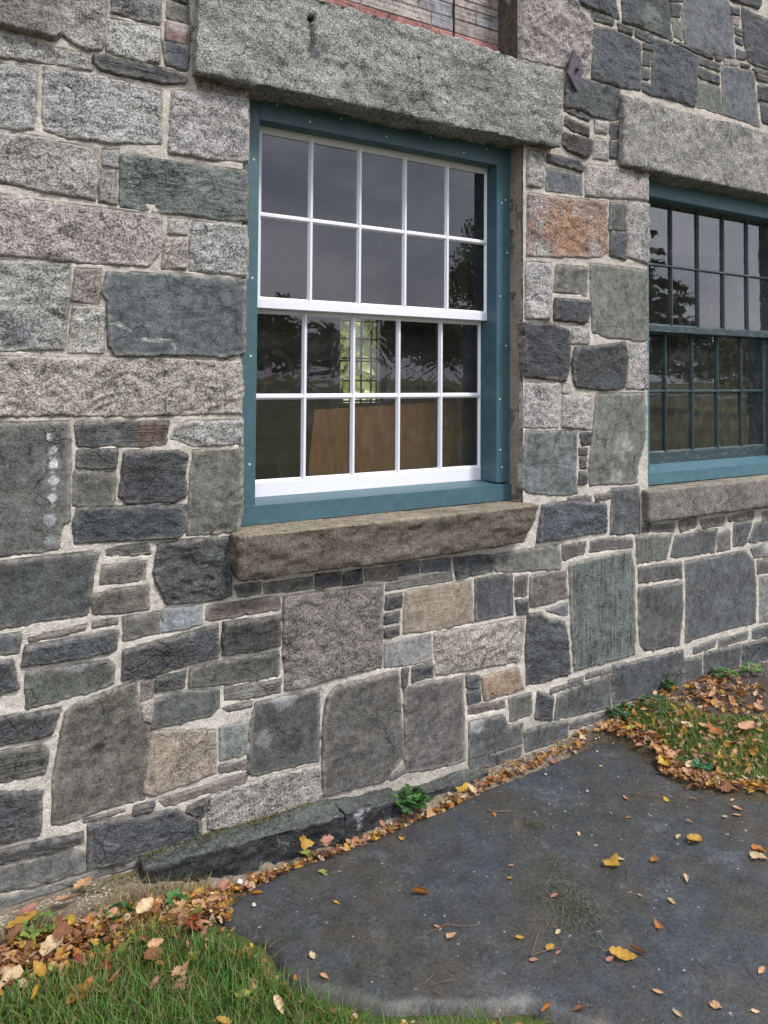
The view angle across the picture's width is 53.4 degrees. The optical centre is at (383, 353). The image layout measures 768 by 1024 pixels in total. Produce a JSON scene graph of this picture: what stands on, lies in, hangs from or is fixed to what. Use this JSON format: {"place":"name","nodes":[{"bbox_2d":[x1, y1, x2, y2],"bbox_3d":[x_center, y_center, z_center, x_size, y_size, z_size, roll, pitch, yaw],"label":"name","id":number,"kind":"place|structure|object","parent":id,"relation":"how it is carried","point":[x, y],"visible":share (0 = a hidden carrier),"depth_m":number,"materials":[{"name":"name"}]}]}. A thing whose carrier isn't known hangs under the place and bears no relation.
{"place":"outdoors","nodes":[
{"label":"outdoors","id":0,"kind":"place"},
{"bbox_2d":[0,871,558,1023],"bbox_3d":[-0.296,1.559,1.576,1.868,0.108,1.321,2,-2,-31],"label":"grass","id":1,"kind":"structure","parent":0,"point":[238,1008],"depth_m":1.85,"materials":[{"name":"plant"}]},
{"bbox_2d":[31,980,38,998],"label":"fallen leaf","id":2,"kind":"object","parent":1,"relation":"on","point":[35,991],"visible":1,"depth_m":1.81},
{"bbox_2d":[61,976,93,1012],"bbox_3d":[-0.742,1.548,1.839,0.047,0.013,0.106,-14,2,31],"label":"fallen leaf","id":3,"kind":"object","parent":1,"relation":"on","point":[80,987],"visible":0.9,"depth_m":1.86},
{"bbox_2d":[96,960,113,970],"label":"fallen leaf","id":4,"kind":"object","parent":1,"relation":"on","point":[108,965],"visible":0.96,"depth_m":1.93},
{"bbox_2d":[106,968,120,983],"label":"fallen leaf","id":5,"kind":"object","parent":1,"relation":"on","point":[115,974],"visible":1,"depth_m":1.89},
{"bbox_2d":[140,947,163,962],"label":"fallen leaf","id":6,"kind":"object","parent":1,"relation":"on","point":[154,950],"visible":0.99,"depth_m":1.98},
{"bbox_2d":[145,937,163,947],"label":"fallen leaf","id":7,"kind":"object","parent":1,"relation":"on","point":[155,942],"visible":1,"depth_m":2.00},
{"bbox_2d":[149,973,162,989],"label":"fallen leaf","id":8,"kind":"object","parent":1,"relation":"on","point":[155,979],"visible":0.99,"depth_m":1.87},
{"bbox_2d":[173,974,185,990],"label":"fallen leaf","id":9,"kind":"object","parent":1,"relation":"on","point":[180,978],"visible":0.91,"depth_m":1.89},
{"bbox_2d":[171,960,188,977],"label":"fallen leaf","id":10,"kind":"object","parent":1,"relation":"on","point":[176,970],"visible":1,"depth_m":1.92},
{"bbox_2d":[185,950,199,958],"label":"fallen leaf","id":11,"kind":"object","parent":1,"relation":"on","point":[190,952],"visible":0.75,"depth_m":2.00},
{"bbox_2d":[211,1015,231,1023],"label":"fallen leaf","id":12,"kind":"object","parent":1,"relation":"on","point":[223,1018],"visible":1,"depth_m":1.77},
{"bbox_2d":[231,989,253,997],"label":"fallen leaf","id":13,"kind":"object","parent":1,"relation":"on","point":[247,991],"visible":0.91,"depth_m":1.87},
{"bbox_2d":[245,978,255,990],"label":"fallen leaf","id":14,"kind":"object","parent":1,"relation":"on","point":[253,984],"visible":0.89,"depth_m":1.90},
{"bbox_2d":[271,991,283,1013],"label":"fallen leaf","id":15,"kind":"object","parent":1,"relation":"on","point":[279,1004],"visible":1,"depth_m":1.83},
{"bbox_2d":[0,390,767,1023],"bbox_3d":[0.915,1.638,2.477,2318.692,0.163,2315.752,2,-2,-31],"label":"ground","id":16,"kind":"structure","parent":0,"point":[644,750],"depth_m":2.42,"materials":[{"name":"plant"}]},
{"bbox_2d":[0,965,23,981],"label":"fallen leaf","id":17,"kind":"object","parent":16,"relation":"on","point":[16,971],"visible":1,"depth_m":1.90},
{"bbox_2d":[0,910,38,933],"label":"fallen leaf","id":18,"kind":"object","parent":16,"relation":"on","point":[29,916],"visible":0.96,"depth_m":2.08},
{"bbox_2d":[15,956,29,968],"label":"fallen leaf","id":19,"kind":"object","parent":16,"relation":"on","point":[23,966],"visible":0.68,"depth_m":1.95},
{"bbox_2d":[17,903,38,914],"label":"fallen leaf","id":20,"kind":"object","parent":16,"relation":"on","point":[31,907],"visible":1,"depth_m":2.12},
{"bbox_2d":[14,909,55,939],"bbox_3d":[-0.940,1.548,2.062,0.124,0.034,0.105,2,-2,-31],"label":"weed plant","id":21,"kind":"object","parent":16,"relation":"on","point":[33,932],"visible":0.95,"depth_m":2.05,"materials":[{"name":"green plant"}]},
{"bbox_2d":[33,961,46,976],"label":"fallen leaf","id":22,"kind":"object","parent":16,"relation":"on","point":[40,966],"visible":0.89,"depth_m":1.93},
{"bbox_2d":[47,958,59,975],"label":"fallen leaf","id":23,"kind":"object","parent":16,"relation":"on","point":[49,967],"visible":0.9,"depth_m":1.94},
{"bbox_2d":[49,893,79,904],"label":"fallen leaf","id":24,"kind":"object","parent":16,"relation":"on","point":[61,898],"visible":1,"depth_m":2.15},
{"bbox_2d":[73,950,82,963],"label":"fallen leaf","id":25,"kind":"object","parent":16,"relation":"on","point":[77,957],"visible":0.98,"depth_m":1.96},
{"bbox_2d":[73,946,88,957],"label":"fallen leaf","id":26,"kind":"object","parent":16,"relation":"on","point":[76,949],"visible":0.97,"depth_m":1.99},
{"bbox_2d":[73,871,93,889],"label":"fallen leaf","id":27,"kind":"object","parent":16,"relation":"on","point":[84,882],"visible":1,"depth_m":2.22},
{"bbox_2d":[138,799,344,883],"bbox_3d":[-0.453,1.662,2.500,0.696,0.227,0.187,2,-2,-31],"label":"footing stone","id":28,"kind":"object","parent":16,"relation":"on","point":[242,850],"visible":0.52,"depth_m":2.46,"materials":[{"name":"stone"}]},
{"bbox_2d":[76,800,315,899],"bbox_3d":[-0.560,1.566,2.445,0.816,0.039,0.140,2,-2,-37],"label":"dry moss","id":29,"kind":"object","parent":28,"relation":"on","point":[133,873],"visible":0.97,"depth_m":2.35,"materials":[{"name":"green plant"}]},
{"bbox_2d":[300,849,315,857],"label":"fallen leaf","id":30,"kind":"object","parent":16,"relation":"on","point":[308,853],"visible":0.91,"depth_m":2.53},
{"bbox_2d":[350,836,361,847],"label":"fallen leaf","id":31,"kind":"object","parent":16,"relation":"on","point":[354,839],"visible":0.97,"depth_m":2.59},
{"bbox_2d":[340,319,374,388],"bbox_3d":[-4.228,-1.523,28.773,8.402,8.557,7.701,-1,-2,26],"label":"tree","id":32,"kind":"object","parent":16,"relation":"on","point":[365,333],"visible":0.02,"depth_m":28.67,"materials":[{"name":"green plant"}]},
{"bbox_2d":[340,320,374,402],"bbox_3d":[0.326,-1.235,32.110,8.502,8.258,8.038,2,-2,-31],"label":"tree","id":33,"kind":"object","parent":16,"relation":"on","point":[365,369],"visible":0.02,"depth_m":29.02,"materials":[{"name":"green plant"}]},
{"bbox_2d":[340,319,374,402],"bbox_3d":[-1.303,-1.568,30.016,8.027,8.766,8.424,2,-2,-31],"label":"tree","id":34,"kind":"object","parent":16,"relation":"on","point":[342,330],"visible":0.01,"depth_m":28.50,"materials":[{"name":"green plant"}]},
{"bbox_2d":[332,787,404,842],"bbox_3d":[-0.060,1.683,2.740,0.278,0.210,0.158,2,-2,-31],"label":"footing stone","id":35,"kind":"object","parent":16,"relation":"on","point":[366,812],"visible":0.41,"depth_m":2.69,"materials":[{"name":"stone"}]},
{"bbox_2d":[0,0,767,908],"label":"stone building","id":36,"kind":"structure","parent":16,"relation":"on","point":[530,236],"depth_m":2.91,"materials":[{"name":"stone"}]},
{"bbox_2d":[329,317,378,407],"bbox_3d":[-0.322,0.081,8.523,0.660,1.040,0.110,2,-2,-31],"label":"far window","id":37,"kind":"structure","parent":36,"relation":"in","point":[334,338],"depth_m":8.36,"materials":[{"name":"green paint"}]},
{"bbox_2d":[240,100,510,525],"bbox_3d":[-0.030,-0.161,3.027,1.276,1.545,0.156,2,-2,-31],"label":"window","id":38,"kind":"structure","parent":36,"relation":"in","point":[303,497],"depth_m":3.05,"materials":[{"name":"teal paint"}]},
{"bbox_2d":[307,401,456,475],"bbox_3d":[0.032,0.614,3.532,1.000,0.780,0.135,2,-2,-31],"label":"plywood board","id":39,"kind":"object","parent":36,"relation":"on","point":[373,445],"visible":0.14,"depth_m":3.54,"materials":[{"name":"wood"}]},
{"bbox_2d":[647,180,767,484],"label":"window","id":40,"kind":"structure","parent":36,"relation":"in","point":[665,466],"depth_m":4.10,"materials":[{"name":"teal paint"}]},
{"bbox_2d":[0,671,767,1023],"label":"leaf litter","id":41,"kind":"object","parent":16,"relation":"on","point":[100,925],"visible":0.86,"depth_m":2.63,"materials":[{"name":"plant"}]},
{"bbox_2d":[1,949,16,962],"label":"fallen leaf","id":42,"kind":"object","parent":41,"relation":"on","point":[7,955],"visible":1,"depth_m":1.96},
{"bbox_2d":[2,924,22,944],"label":"fallen leaf","id":43,"kind":"object","parent":41,"relation":"on","point":[13,933],"visible":1,"depth_m":2.02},
{"bbox_2d":[11,955,23,966],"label":"fallen leaf","id":44,"kind":"object","parent":41,"relation":"on","point":[13,958],"visible":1,"depth_m":1.95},
{"bbox_2d":[23,939,30,954],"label":"fallen leaf","id":45,"kind":"object","parent":41,"relation":"on","point":[27,945],"visible":1,"depth_m":1.99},
{"bbox_2d":[17,957,45,964],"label":"fallen leaf","id":46,"kind":"object","parent":41,"relation":"on","point":[24,962],"visible":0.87,"depth_m":1.94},
{"bbox_2d":[39,933,63,960],"bbox_3d":[-0.867,1.539,1.980,0.056,0.018,0.106,-15,5,15],"label":"fallen leaf","id":47,"kind":"object","parent":41,"relation":"on","point":[52,941],"visible":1,"depth_m":1.99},
{"bbox_2d":[58,962,65,974],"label":"fallen leaf","id":48,"kind":"object","parent":41,"relation":"on","point":[61,963],"visible":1,"depth_m":1.93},
{"bbox_2d":[53,914,72,939],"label":"fallen leaf","id":49,"kind":"object","parent":41,"relation":"on","point":[61,928],"visible":1,"depth_m":2.02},
{"bbox_2d":[63,914,81,924],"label":"fallen leaf","id":50,"kind":"object","parent":41,"relation":"on","point":[72,917],"visible":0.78,"depth_m":2.10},
{"bbox_2d":[63,941,83,954],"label":"fallen leaf","id":51,"kind":"object","parent":41,"relation":"on","point":[66,946],"visible":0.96,"depth_m":1.99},
{"bbox_2d":[103,904,119,914],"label":"fallen leaf","id":52,"kind":"object","parent":41,"relation":"on","point":[111,910],"visible":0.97,"depth_m":2.13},
{"bbox_2d":[103,900,134,921],"bbox_3d":[-0.740,1.554,2.128,0.080,0.029,0.068,2,-2,-31],"label":"weed plant","id":53,"kind":"object","parent":41,"relation":"on","point":[123,904],"visible":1,"depth_m":2.13,"materials":[{"name":"green plant"}]},
{"bbox_2d":[116,936,134,953],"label":"fallen leaf","id":54,"kind":"object","parent":41,"relation":"on","point":[123,944],"visible":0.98,"depth_m":2.00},
{"bbox_2d":[117,913,135,923],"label":"fallen leaf","id":55,"kind":"object","parent":41,"relation":"on","point":[127,914],"visible":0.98,"depth_m":2.11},
{"bbox_2d":[133,897,153,917],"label":"fallen leaf","id":56,"kind":"object","parent":41,"relation":"on","point":[144,904],"visible":1,"depth_m":2.12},
{"bbox_2d":[164,888,188,907],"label":"weed plant","id":57,"kind":"object","parent":41,"relation":"on","point":[171,895],"visible":0.91,"depth_m":2.20,"materials":[{"name":"green plant"}]},
{"bbox_2d":[170,898,187,918],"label":"fallen leaf","id":58,"kind":"object","parent":41,"relation":"on","point":[182,902],"visible":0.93,"depth_m":2.16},
{"bbox_2d":[185,921,199,930],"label":"fallen leaf","id":59,"kind":"object","parent":41,"relation":"on","point":[194,926],"visible":1,"depth_m":2.10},
{"bbox_2d":[187,913,198,921],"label":"fallen leaf","id":60,"kind":"object","parent":41,"relation":"on","point":[193,916],"visible":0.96,"depth_m":2.13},
{"bbox_2d":[188,907,201,917],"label":"fallen leaf","id":61,"kind":"object","parent":41,"relation":"on","point":[197,910],"visible":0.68,"depth_m":2.15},
{"bbox_2d":[192,898,204,908],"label":"fallen leaf","id":62,"kind":"object","parent":41,"relation":"on","point":[200,901],"visible":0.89,"depth_m":2.21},
{"bbox_2d":[193,887,203,892],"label":"fallen leaf","id":63,"kind":"object","parent":41,"relation":"on","point":[199,889],"visible":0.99,"depth_m":2.27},
{"bbox_2d":[207,893,221,902],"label":"fallen leaf","id":64,"kind":"object","parent":41,"relation":"on","point":[215,896],"visible":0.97,"depth_m":2.23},
{"bbox_2d":[218,878,229,890],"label":"fallen leaf","id":65,"kind":"object","parent":41,"relation":"on","point":[222,885],"visible":1,"depth_m":2.29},
{"bbox_2d":[300,835,314,849],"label":"fallen leaf","id":66,"kind":"object","parent":41,"relation":"on","point":[306,843],"visible":1,"depth_m":2.48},
{"bbox_2d":[317,834,333,845],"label":"fallen leaf","id":67,"kind":"object","parent":41,"relation":"on","point":[327,840],"visible":1,"depth_m":2.52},
{"bbox_2d":[455,782,467,790],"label":"fallen leaf","id":68,"kind":"object","parent":41,"relation":"on","point":[464,786],"visible":1,"depth_m":2.85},
{"bbox_2d":[597,722,609,729],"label":"fallen leaf","id":69,"kind":"object","parent":41,"relation":"on","point":[602,725],"visible":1,"depth_m":3.32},
{"bbox_2d":[644,730,659,739],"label":"fallen leaf","id":70,"kind":"object","parent":41,"relation":"on","point":[651,734],"visible":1,"depth_m":3.20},
{"bbox_2d":[658,755,668,766],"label":"fallen leaf","id":71,"kind":"object","parent":41,"relation":"on","point":[662,761],"visible":1,"depth_m":3.04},
{"bbox_2d":[685,760,692,766],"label":"fallen leaf","id":72,"kind":"object","parent":41,"relation":"on","point":[687,764],"visible":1,"depth_m":3.01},
{"bbox_2d":[708,721,721,733],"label":"fallen leaf","id":73,"kind":"object","parent":41,"relation":"on","point":[714,730],"visible":0.97,"depth_m":3.24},
{"bbox_2d":[711,667,739,677],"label":"weed plant","id":74,"kind":"object","parent":41,"relation":"on","point":[714,672],"visible":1,"depth_m":3.76,"materials":[{"name":"green plant"}]},
{"bbox_2d":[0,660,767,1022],"bbox_3d":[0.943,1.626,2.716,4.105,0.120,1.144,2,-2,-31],"label":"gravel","id":75,"kind":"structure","parent":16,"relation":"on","point":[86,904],"depth_m":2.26,"materials":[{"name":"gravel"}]},
{"bbox_2d":[392,783,432,812],"bbox_3d":[0.101,1.603,2.763,0.146,0.071,0.127,2,-2,-31],"label":"weed plant","id":76,"kind":"object","parent":16,"relation":"on","point":[416,793],"visible":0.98,"depth_m":2.75,"materials":[{"name":"green plant"}]},
{"bbox_2d":[426,807,433,817],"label":"fallen leaf","id":77,"kind":"object","parent":16,"relation":"on","point":[429,812],"visible":0.76,"depth_m":2.76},
{"bbox_2d":[395,766,488,814],"bbox_3d":[0.222,1.703,2.921,0.438,0.164,0.129,2,-2,-31],"label":"footing stone","id":78,"kind":"object","parent":16,"relation":"on","point":[444,784],"visible":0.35,"depth_m":2.92,"materials":[{"name":"stone"}]},
{"bbox_2d":[468,783,477,794],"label":"fallen leaf","id":79,"kind":"object","parent":16,"relation":"on","point":[471,787],"visible":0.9,"depth_m":2.91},
{"bbox_2d":[218,742,767,1023],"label":"asphalt pavement","id":80,"kind":"structure","parent":16,"relation":"on","point":[368,938],"depth_m":2.23,"materials":[{"name":"asphalt"}]},
{"bbox_2d":[309,951,315,958],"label":"fallen leaf","id":81,"kind":"object","parent":80,"relation":"on","point":[312,954],"visible":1,"depth_m":2.04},
{"bbox_2d":[318,869,327,875],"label":"fallen leaf","id":82,"kind":"object","parent":80,"relation":"on","point":[323,871],"visible":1,"depth_m":2.38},
{"bbox_2d":[320,972,328,978],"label":"fallen leaf","id":83,"kind":"object","parent":80,"relation":"on","point":[323,975],"visible":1,"depth_m":1.97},
{"bbox_2d":[411,887,431,894],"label":"fallen leaf","id":84,"kind":"object","parent":80,"relation":"on","point":[420,890],"visible":1,"depth_m":2.29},
{"bbox_2d":[446,932,455,937],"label":"fallen leaf","id":85,"kind":"object","parent":80,"relation":"on","point":[449,935],"visible":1,"depth_m":2.12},
{"bbox_2d":[428,924,473,933],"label":"twig","id":86,"kind":"object","parent":80,"relation":"on","point":[449,924],"visible":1,"depth_m":2.15,"materials":[{"name":"wood"}]},
{"bbox_2d":[541,1001,553,1011],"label":"fallen leaf","id":87,"kind":"object","parent":80,"relation":"on","point":[546,1006],"visible":1,"depth_m":1.87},
{"bbox_2d":[544,943,553,951],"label":"fallen leaf","id":88,"kind":"object","parent":80,"relation":"on","point":[550,946],"visible":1,"depth_m":2.08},
{"bbox_2d":[519,815,633,966],"bbox_3d":[0.517,1.623,2.344,0.300,0.006,0.697,1,-2,-12],"label":"moss patch","id":89,"kind":"object","parent":80,"relation":"on","point":[574,890],"visible":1,"depth_m":2.23,"materials":[{"name":"plant"}]},
{"bbox_2d":[572,1003,587,1010],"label":"fallen leaf","id":90,"kind":"object","parent":80,"relation":"on","point":[579,1007],"visible":1,"depth_m":1.87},
{"bbox_2d":[605,956,613,962],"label":"fallen leaf","id":91,"kind":"object","parent":80,"relation":"on","point":[609,958],"visible":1,"depth_m":2.04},
{"bbox_2d":[602,853,619,865],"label":"fallen leaf","id":92,"kind":"object","parent":80,"relation":"on","point":[613,861],"visible":1,"depth_m":2.44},
{"bbox_2d":[599,945,637,960],"bbox_3d":[0.629,1.609,2.049,0.099,0.011,0.042,-1,-4,20],"label":"fallen leaf","id":93,"kind":"object","parent":80,"relation":"on","point":[622,953],"visible":1,"depth_m":2.05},
{"bbox_2d":[623,942,647,953],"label":"fallen leaf","id":94,"kind":"object","parent":80,"relation":"on","point":[637,948],"visible":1,"depth_m":2.06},
{"bbox_2d":[650,855,657,860],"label":"fallen leaf","id":95,"kind":"object","parent":80,"relation":"on","point":[653,858],"visible":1,"depth_m":2.46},
{"bbox_2d":[654,918,662,929],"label":"fallen leaf","id":96,"kind":"object","parent":80,"relation":"on","point":[657,925],"visible":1,"depth_m":2.16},
{"bbox_2d":[673,1009,683,1018],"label":"fallen leaf","id":97,"kind":"object","parent":80,"relation":"on","point":[677,1012],"visible":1,"depth_m":1.86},
{"bbox_2d":[687,833,701,841],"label":"fallen leaf","id":98,"kind":"object","parent":80,"relation":"on","point":[695,837],"visible":1,"depth_m":2.57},
{"bbox_2d":[709,1000,722,1008],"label":"fallen leaf","id":99,"kind":"object","parent":80,"relation":"on","point":[715,1004],"visible":1,"depth_m":1.89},
{"bbox_2d":[749,851,767,858],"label":"fallen leaf","id":100,"kind":"object","parent":80,"relation":"on","point":[755,854],"visible":1,"depth_m":2.48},
{"bbox_2d":[751,844,767,851],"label":"fallen leaf","id":101,"kind":"object","parent":80,"relation":"on","point":[756,847],"visible":1,"depth_m":2.52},
{"bbox_2d":[758,966,765,972],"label":"fallen leaf","id":102,"kind":"object","parent":80,"relation":"on","point":[761,969],"visible":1,"depth_m":2.00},
{"bbox_2d":[572,740,581,747],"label":"fallen leaf","id":103,"kind":"object","parent":16,"relation":"on","point":[577,743],"visible":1,"depth_m":3.23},
{"bbox_2d":[606,703,636,718],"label":"weed plant","id":104,"kind":"object","parent":16,"relation":"on","point":[624,714],"visible":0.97,"depth_m":3.39,"materials":[{"name":"green plant"}]},
{"bbox_2d":[636,694,671,713],"bbox_3d":[1.219,1.584,3.460,0.144,0.053,0.184,-1,-2,38],"label":"weed plant","id":105,"kind":"object","parent":16,"relation":"on","point":[657,696],"visible":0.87,"depth_m":3.47,"materials":[{"name":"green plant"}]},
{"bbox_2d":[660,673,673,690],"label":"weed plant","id":106,"kind":"object","parent":16,"relation":"on","point":[669,684],"visible":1,"depth_m":3.60,"materials":[{"name":"green plant"}]},
{"bbox_2d":[663,745,677,758],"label":"fallen leaf","id":107,"kind":"object","parent":16,"relation":"on","point":[672,753],"visible":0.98,"depth_m":3.11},
{"bbox_2d":[689,758,712,771],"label":"weed plant","id":108,"kind":"object","parent":16,"relation":"on","point":[706,766],"visible":0.94,"depth_m":3.00,"materials":[{"name":"green plant"}]},
{"bbox_2d":[709,689,717,695],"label":"fallen leaf","id":109,"kind":"object","parent":16,"relation":"on","point":[712,692],"visible":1,"depth_m":3.54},
{"bbox_2d":[719,780,736,791],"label":"fallen leaf","id":110,"kind":"object","parent":16,"relation":"on","point":[726,786],"visible":1,"depth_m":2.88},
{"bbox_2d":[740,661,763,672],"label":"weed plant","id":111,"kind":"object","parent":16,"relation":"on","point":[745,668],"visible":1,"depth_m":3.83,"materials":[{"name":"green plant"}]},
{"bbox_2d":[754,703,765,712],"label":"fallen leaf","id":112,"kind":"object","parent":16,"relation":"on","point":[758,706],"visible":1,"depth_m":3.46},
{"bbox_2d":[618,696,767,784],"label":"grass","id":113,"kind":"structure","parent":0,"point":[693,735],"depth_m":3.23,"materials":[{"name":"plant"}]},
{"bbox_2d":[681,721,692,726],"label":"fallen leaf","id":114,"kind":"object","parent":113,"relation":"on","point":[689,724],"visible":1,"depth_m":3.27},
{"bbox_2d":[736,721,754,731],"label":"fallen leaf","id":115,"kind":"object","parent":113,"relation":"on","point":[744,725],"visible":1,"depth_m":3.27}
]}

